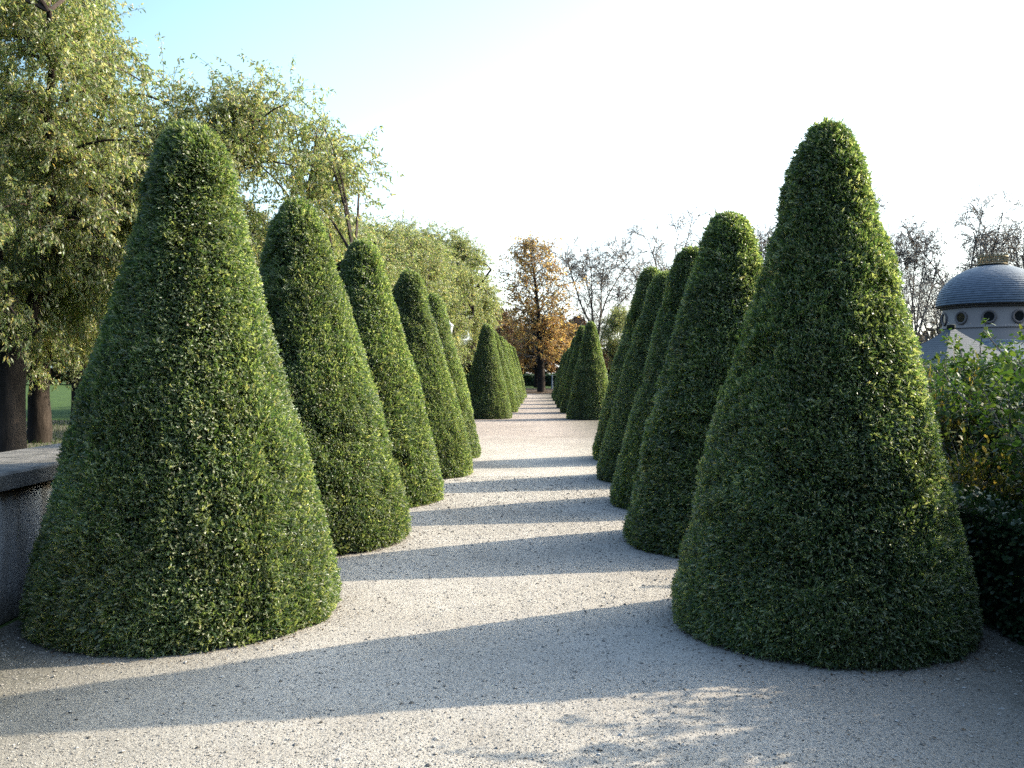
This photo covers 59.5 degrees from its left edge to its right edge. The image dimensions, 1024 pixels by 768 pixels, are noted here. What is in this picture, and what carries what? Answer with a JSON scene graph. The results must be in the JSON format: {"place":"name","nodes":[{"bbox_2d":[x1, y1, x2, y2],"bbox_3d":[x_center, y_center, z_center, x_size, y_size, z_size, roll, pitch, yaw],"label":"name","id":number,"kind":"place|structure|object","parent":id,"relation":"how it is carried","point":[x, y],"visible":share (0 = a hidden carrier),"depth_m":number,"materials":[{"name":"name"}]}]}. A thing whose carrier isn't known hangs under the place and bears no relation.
{"place":"outdoors","nodes":[
{"label":"outdoors","id":0,"kind":"place"},
{"bbox_2d":[0,375,550,628],"bbox_3d":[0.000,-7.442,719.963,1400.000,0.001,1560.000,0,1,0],"label":"ground","id":1,"kind":"structure","parent":0,"point":[60,401],"depth_m":48.41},
{"bbox_2d":[0,443,61,624],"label":"garden wall","id":2,"kind":"structure","parent":1,"relation":"on","point":[27,475],"depth_m":5.92,"materials":[{"name":"stone"}]},
{"bbox_2d":[26,418,70,447],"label":"lawn grass","id":3,"kind":"structure","parent":1,"relation":"on","point":[57,428],"depth_m":24.14,"materials":[{"name":"green plant"}]},
{"bbox_2d":[10,129,119,422],"bbox_3d":[-13.912,-3.400,28.191,8.244,9.537,7.571,0,1,2],"label":"leafy tree","id":4,"kind":"object","parent":1,"relation":"on","point":[76,380],"visible":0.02,"depth_m":27.66,"materials":[{"name":"green plant"}]},
{"bbox_2d":[0,71,152,442],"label":"leafy tree","id":5,"kind":"object","parent":1,"relation":"on","point":[39,421],"visible":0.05,"depth_m":20.38,"materials":[{"name":"green plant"}]},
{"bbox_2d":[0,0,249,451],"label":"leafy tree","id":6,"kind":"object","parent":1,"relation":"on","point":[59,267],"visible":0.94,"depth_m":14.16,"materials":[{"name":"green plant"}]},
{"bbox_2d":[112,49,404,274],"bbox_3d":[-4.883,-2.365,17.068,5.084,7.762,5.245,0,1,-20],"label":"leafy tree","id":7,"kind":"object","parent":1,"relation":"on","point":[233,123],"visible":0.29,"depth_m":16.23,"materials":[{"name":"green plant"}]},
{"bbox_2d":[319,202,414,292],"bbox_3d":[-4.989,-1.857,24.964,4.859,6.505,4.709,-1,1,-39],"label":"leafy tree","id":8,"kind":"object","parent":1,"relation":"on","point":[392,272],"visible":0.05,"depth_m":24.54,"materials":[{"name":"green plant"}]},
{"bbox_2d":[339,209,469,341],"bbox_3d":[-4.531,-2.524,32.558,5.780,7.688,5.963,0,1,9],"label":"leafy tree","id":9,"kind":"object","parent":1,"relation":"on","point":[425,266],"visible":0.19,"depth_m":32.07,"materials":[{"name":"green plant"}]},
{"bbox_2d":[384,214,491,359],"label":"leafy tree","id":10,"kind":"object","parent":1,"relation":"on","point":[464,275],"visible":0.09,"depth_m":41.29,"materials":[{"name":"green plant"}]},
{"bbox_2d":[411,221,515,375],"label":"leafy tree","id":11,"kind":"object","parent":1,"relation":"on","point":[489,304],"visible":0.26,"depth_m":50.33,"materials":[{"name":"green plant"}]},
{"bbox_2d":[26,315,940,384],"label":"wood","id":12,"kind":"object","parent":1,"relation":"on","point":[57,375],"depth_m":119.90,"materials":[{"name":"green plant"}]},
{"bbox_2d":[493,331,518,411],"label":"yew cone","id":13,"kind":"object","parent":1,"relation":"on","point":[509,387],"visible":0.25,"depth_m":36.23,"materials":[{"name":"green plant"}]},
{"bbox_2d":[504,339,523,403],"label":"yew cone","id":14,"kind":"object","parent":1,"relation":"on","point":[519,391],"visible":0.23,"depth_m":46.30,"materials":[{"name":"green plant"}]},
{"bbox_2d":[508,343,524,400],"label":"yew cone","id":15,"kind":"object","parent":1,"relation":"on","point":[514,361],"visible":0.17,"depth_m":51.75,"materials":[{"name":"green plant"}]},
{"bbox_2d":[512,346,526,397],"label":"yew cone","id":16,"kind":"object","parent":1,"relation":"on","point":[519,367],"visible":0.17,"depth_m":57.28,"materials":[{"name":"green plant"}]},
{"bbox_2d":[512,326,558,387],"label":"autumn tree","id":17,"kind":"object","parent":1,"relation":"on","point":[534,368],"visible":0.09,"depth_m":95.59,"materials":[{"name":"brown plant"}]},
{"bbox_2d":[464,373,609,385],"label":"clipped hedge","id":18,"kind":"object","parent":1,"relation":"on","point":[528,377],"visible":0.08,"depth_m":108.05,"materials":[{"name":"green plant"}]},
{"bbox_2d":[525,379,553,387],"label":"garden fence","id":19,"kind":"object","parent":1,"relation":"on","point":[533,382],"visible":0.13,"depth_m":93.01,"materials":[{"name":"metal"}]},
{"bbox_2d":[744,215,777,259],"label":"bare tree","id":20,"kind":"object","parent":1,"relation":"on","point":[764,242],"visible":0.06,"depth_m":95.09,"materials":[{"name":"grey plant"}]},
{"bbox_2d":[872,191,931,292],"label":"bare tree","id":21,"kind":"object","parent":1,"relation":"on","point":[899,224],"visible":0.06,"depth_m":93.56,"materials":[{"name":"grey plant"}]},
{"bbox_2d":[882,215,953,335],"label":"bare tree","id":22,"kind":"object","parent":1,"relation":"on","point":[900,247],"visible":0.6,"depth_m":90.91,"materials":[{"name":"brown plant"}]},
{"bbox_2d":[901,260,976,343],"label":"bare tree","id":23,"kind":"object","parent":1,"relation":"on","point":[930,319],"visible":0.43,"depth_m":75.91,"materials":[{"name":"grey plant"}]},
{"bbox_2d":[919,345,991,374],"bbox_3d":[5.798,0.409,13.843,3.997,2.263,3.076,0,1,35],"label":"leafy shrub","id":24,"kind":"object","parent":1,"relation":"on","point":[927,362],"depth_m":12.68,"materials":[{"name":"green plant"}]},
{"bbox_2d":[902,181,1023,302],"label":"bare tree","id":25,"kind":"object","parent":1,"relation":"on","point":[980,213],"visible":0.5,"depth_m":86.05,"materials":[{"name":"brown plant"}]},
{"bbox_2d":[926,351,1002,490],"bbox_3d":[4.173,0.726,8.584,0.975,2.105,1.129,0,1,-25],"label":"golden shrub","id":26,"kind":"object","parent":1,"relation":"on","point":[955,429],"visible":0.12,"depth_m":8.41,"materials":[{"name":"green plant"}]},
{"bbox_2d":[922,328,1021,396],"bbox_3d":[6.826,0.362,11.645,3.958,2.203,3.344,0,1,10],"label":"leafy shrub","id":27,"kind":"object","parent":1,"relation":"on","point":[1008,348],"depth_m":11.80,"materials":[{"name":"green plant"}]},
{"bbox_2d":[922,344,1022,412],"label":"leafy shrub","id":28,"kind":"object","parent":1,"relation":"on","point":[976,381],"depth_m":10.41,"materials":[{"name":"green plant"}]},
{"bbox_2d":[925,330,1023,494],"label":"leafy shrub","id":29,"kind":"object","parent":1,"relation":"on","point":[974,407],"visible":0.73,"depth_m":7.12,"materials":[{"name":"green plant"}]},
{"bbox_2d":[926,318,1023,496],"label":"leafy shrub","id":30,"kind":"object","parent":1,"relation":"on","point":[963,366],"visible":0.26,"depth_m":8.21,"materials":[{"name":"green plant"}]},
{"bbox_2d":[951,210,1023,270],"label":"bare tree","id":31,"kind":"object","parent":1,"relation":"on","point":[1021,256],"visible":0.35,"depth_m":89.40,"materials":[{"name":"brown plant"}]},
{"bbox_2d":[990,324,1023,513],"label":"leafy shrub","id":32,"kind":"object","parent":1,"relation":"on","point":[1007,444],"visible":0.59,"depth_m":5.60,"materials":[{"name":"green plant"}]},
{"bbox_2d":[1000,368,1023,432],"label":"leafy shrub","id":33,"kind":"object","parent":1,"relation":"on","point":[1016,379],"visible":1,"depth_m":4.94,"materials":[{"name":"green plant"}]},
{"bbox_2d":[1000,349,1023,456],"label":"leafy shrub","id":34,"kind":"object","parent":1,"relation":"on","point":[1011,352],"visible":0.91,"depth_m":5.38,"materials":[{"name":"green plant"}]},
{"bbox_2d":[0,394,1023,767],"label":"gravel path","id":35,"kind":"structure","parent":0,"point":[536,436],"depth_m":4.66,"materials":[{"name":"grey gravel"}]},
{"bbox_2d":[18,118,342,658],"bbox_3d":[-2.143,-0.103,5.977,2.030,3.339,2.026,0,1,-17],"label":"yew cone","id":36,"kind":"object","parent":35,"relation":"on","point":[185,510],"visible":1,"depth_m":5.43,"materials":[{"name":"green plant"}]},
{"bbox_2d":[256,195,411,555],"bbox_3d":[-2.039,-0.146,8.611,2.119,3.345,2.031,-1,1,-30],"label":"yew cone","id":37,"kind":"object","parent":35,"relation":"on","point":[339,406],"visible":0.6,"depth_m":8.20,"materials":[{"name":"green plant"}]},
{"bbox_2d":[339,238,444,507],"bbox_3d":[-1.873,-0.169,11.290,2.056,3.340,2.039,1,1,41],"label":"yew cone","id":38,"kind":"object","parent":35,"relation":"on","point":[376,316],"visible":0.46,"depth_m":10.93,"materials":[{"name":"green plant"}]},
{"bbox_2d":[392,269,473,478],"bbox_3d":[-1.593,-0.187,14.222,2.017,3.298,1.932,0,0,21],"label":"yew cone","id":39,"kind":"object","parent":35,"relation":"on","point":[425,348],"visible":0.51,"depth_m":13.85,"materials":[{"name":"green plant"}]},
{"bbox_2d":[427,291,481,458],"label":"yew cone","id":40,"kind":"object","parent":35,"relation":"on","point":[437,305],"visible":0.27,"depth_m":16.77,"materials":[{"name":"green plant"}]},
{"bbox_2d":[467,323,512,419],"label":"yew cone","id":41,"kind":"object","parent":35,"relation":"on","point":[487,390],"visible":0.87,"depth_m":31.09,"materials":[{"name":"green plant"}]},
{"bbox_2d":[499,336,520,407],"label":"yew cone","id":42,"kind":"object","parent":35,"relation":"on","point":[504,348],"visible":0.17,"depth_m":41.27,"materials":[{"name":"green plant"}]},
{"bbox_2d":[1,391,1020,767],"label":"fallen leaves","id":43,"kind":"object","parent":35,"relation":"on","point":[653,629],"visible":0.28,"depth_m":5.04,"materials":[{"name":"brown plant"}]},
{"bbox_2d":[551,353,564,397],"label":"yew cone","id":44,"kind":"object","parent":35,"relation":"on","point":[559,368],"visible":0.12,"depth_m":56.77,"materials":[{"name":"green plant"}]},
{"bbox_2d":[553,348,568,400],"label":"yew cone","id":45,"kind":"object","parent":35,"relation":"on","point":[559,377],"visible":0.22,"depth_m":51.21,"materials":[{"name":"green plant"}]},
{"bbox_2d":[555,348,569,403],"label":"yew cone","id":46,"kind":"object","parent":35,"relation":"on","point":[560,382],"visible":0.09,"depth_m":45.69,"materials":[{"name":"green plant"}]},
{"bbox_2d":[556,336,574,407],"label":"yew cone","id":47,"kind":"object","parent":35,"relation":"on","point":[559,399],"visible":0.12,"depth_m":40.73,"materials":[{"name":"green plant"}]},
{"bbox_2d":[560,325,584,412],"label":"yew cone","id":48,"kind":"object","parent":35,"relation":"on","point":[579,333],"visible":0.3,"depth_m":35.61,"materials":[{"name":"green plant"}]},
{"bbox_2d":[566,321,608,419],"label":"yew cone","id":49,"kind":"object","parent":35,"relation":"on","point":[590,382],"visible":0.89,"depth_m":30.57,"materials":[{"name":"green plant"}]},
{"bbox_2d":[591,266,660,460],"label":"yew cone","id":50,"kind":"object","parent":35,"relation":"on","point":[647,274],"visible":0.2,"depth_m":16.39,"materials":[{"name":"green plant"}]},
{"bbox_2d":[596,269,670,482],"bbox_3d":[2.283,-0.132,13.479,2.033,3.192,1.949,1,2,18],"label":"yew cone","id":51,"kind":"object","parent":35,"relation":"on","point":[630,382],"visible":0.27,"depth_m":13.24,"materials":[{"name":"green plant"}]},
{"bbox_2d":[609,245,698,508],"bbox_3d":[2.191,-0.096,10.922,2.027,3.196,2.007,-1,1,-36],"label":"yew cone","id":52,"kind":"object","parent":35,"relation":"on","point":[628,458],"visible":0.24,"depth_m":10.69,"materials":[{"name":"green plant"}]},
{"bbox_2d":[621,209,763,558],"bbox_3d":[2.053,-0.059,8.465,2.063,3.187,1.990,-1,0,-9],"label":"yew cone","id":53,"kind":"object","parent":35,"relation":"on","point":[719,291],"visible":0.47,"depth_m":8.10,"materials":[{"name":"green plant"}]},
{"bbox_2d":[669,115,984,672],"bbox_3d":[1.980,-0.069,5.681,1.857,3.263,1.915,1,1,33],"label":"yew cone","id":54,"kind":"object","parent":35,"relation":"on","point":[826,529],"visible":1,"depth_m":5.14,"materials":[{"name":"green plant"}]},
{"bbox_2d":[943,421,1023,508],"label":"golden shrub","id":55,"kind":"object","parent":35,"relation":"on","point":[965,473],"visible":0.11,"depth_m":6.88,"materials":[{"name":"green plant"}]},
{"bbox_2d":[952,482,1023,645],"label":"box hedge","id":56,"kind":"object","parent":35,"relation":"on","point":[994,532],"visible":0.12,"depth_m":5.58,"materials":[{"name":"green plant"}]},
{"bbox_2d":[1,0,1023,373],"label":"sky","id":57,"kind":"structure","parent":0,"point":[501,119],"materials":[{"name":"white"}]},
{"bbox_2d":[525,388,552,393],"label":"soil","id":58,"kind":"structure","parent":0,"point":[533,390],"depth_m":80.91,"materials":[{"name":"brown soil"}]},
{"bbox_2d":[463,304,522,364],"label":"autumn tree","id":59,"kind":"object","parent":58,"relation":"on","point":[509,331],"visible":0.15,"depth_m":86.72,"materials":[{"name":"orange plant"}]},
{"bbox_2d":[487,227,598,391],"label":"chestnut tree","id":60,"kind":"object","parent":58,"relation":"on","point":[536,320],"visible":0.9,"depth_m":73.96,"materials":[{"name":"orange plant"}]},
{"bbox_2d":[547,313,608,370],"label":"autumn tree","id":61,"kind":"object","parent":58,"relation":"on","point":[580,324],"visible":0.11,"depth_m":89.23,"materials":[{"name":"orange plant"}]},
{"bbox_2d":[542,233,658,338],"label":"bare tree","id":62,"kind":"object","parent":58,"relation":"on","point":[581,271],"visible":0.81,"depth_m":78.66,"materials":[{"name":"brown plant"}]},
{"bbox_2d":[597,301,630,368],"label":"leafy tree","id":63,"kind":"object","parent":58,"relation":"on","point":[616,323],"visible":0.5,"depth_m":69.59,"materials":[{"name":"green plant"}]},
{"bbox_2d":[596,199,720,293],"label":"bare tree","id":64,"kind":"object","parent":58,"relation":"on","point":[655,257],"visible":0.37,"depth_m":92.38,"materials":[{"name":"grey plant"}]},
{"bbox_2d":[919,252,1023,376],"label":"domed pavilion","id":65,"kind":"structure","parent":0,"point":[967,301],"depth_m":42.97,"materials":[{"name":"stone"}]},
{"bbox_2d":[941,313,947,325],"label":"window","id":66,"kind":"structure","parent":65,"relation":"in","point":[944,318],"depth_m":45.21,"materials":[{"name":"glass"}]},
{"bbox_2d":[955,311,967,324],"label":"window","id":67,"kind":"structure","parent":65,"relation":"in","point":[961,317],"depth_m":43.94,"materials":[{"name":"glass"}]},
{"bbox_2d":[981,310,996,322],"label":"window","id":68,"kind":"structure","parent":65,"relation":"in","point":[991,314],"depth_m":42.98,"materials":[{"name":"glass"}]},
{"bbox_2d":[1011,309,1023,322],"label":"window","id":69,"kind":"structure","parent":65,"relation":"in","point":[1017,316],"depth_m":42.66,"materials":[{"name":"glass"}]}
]}

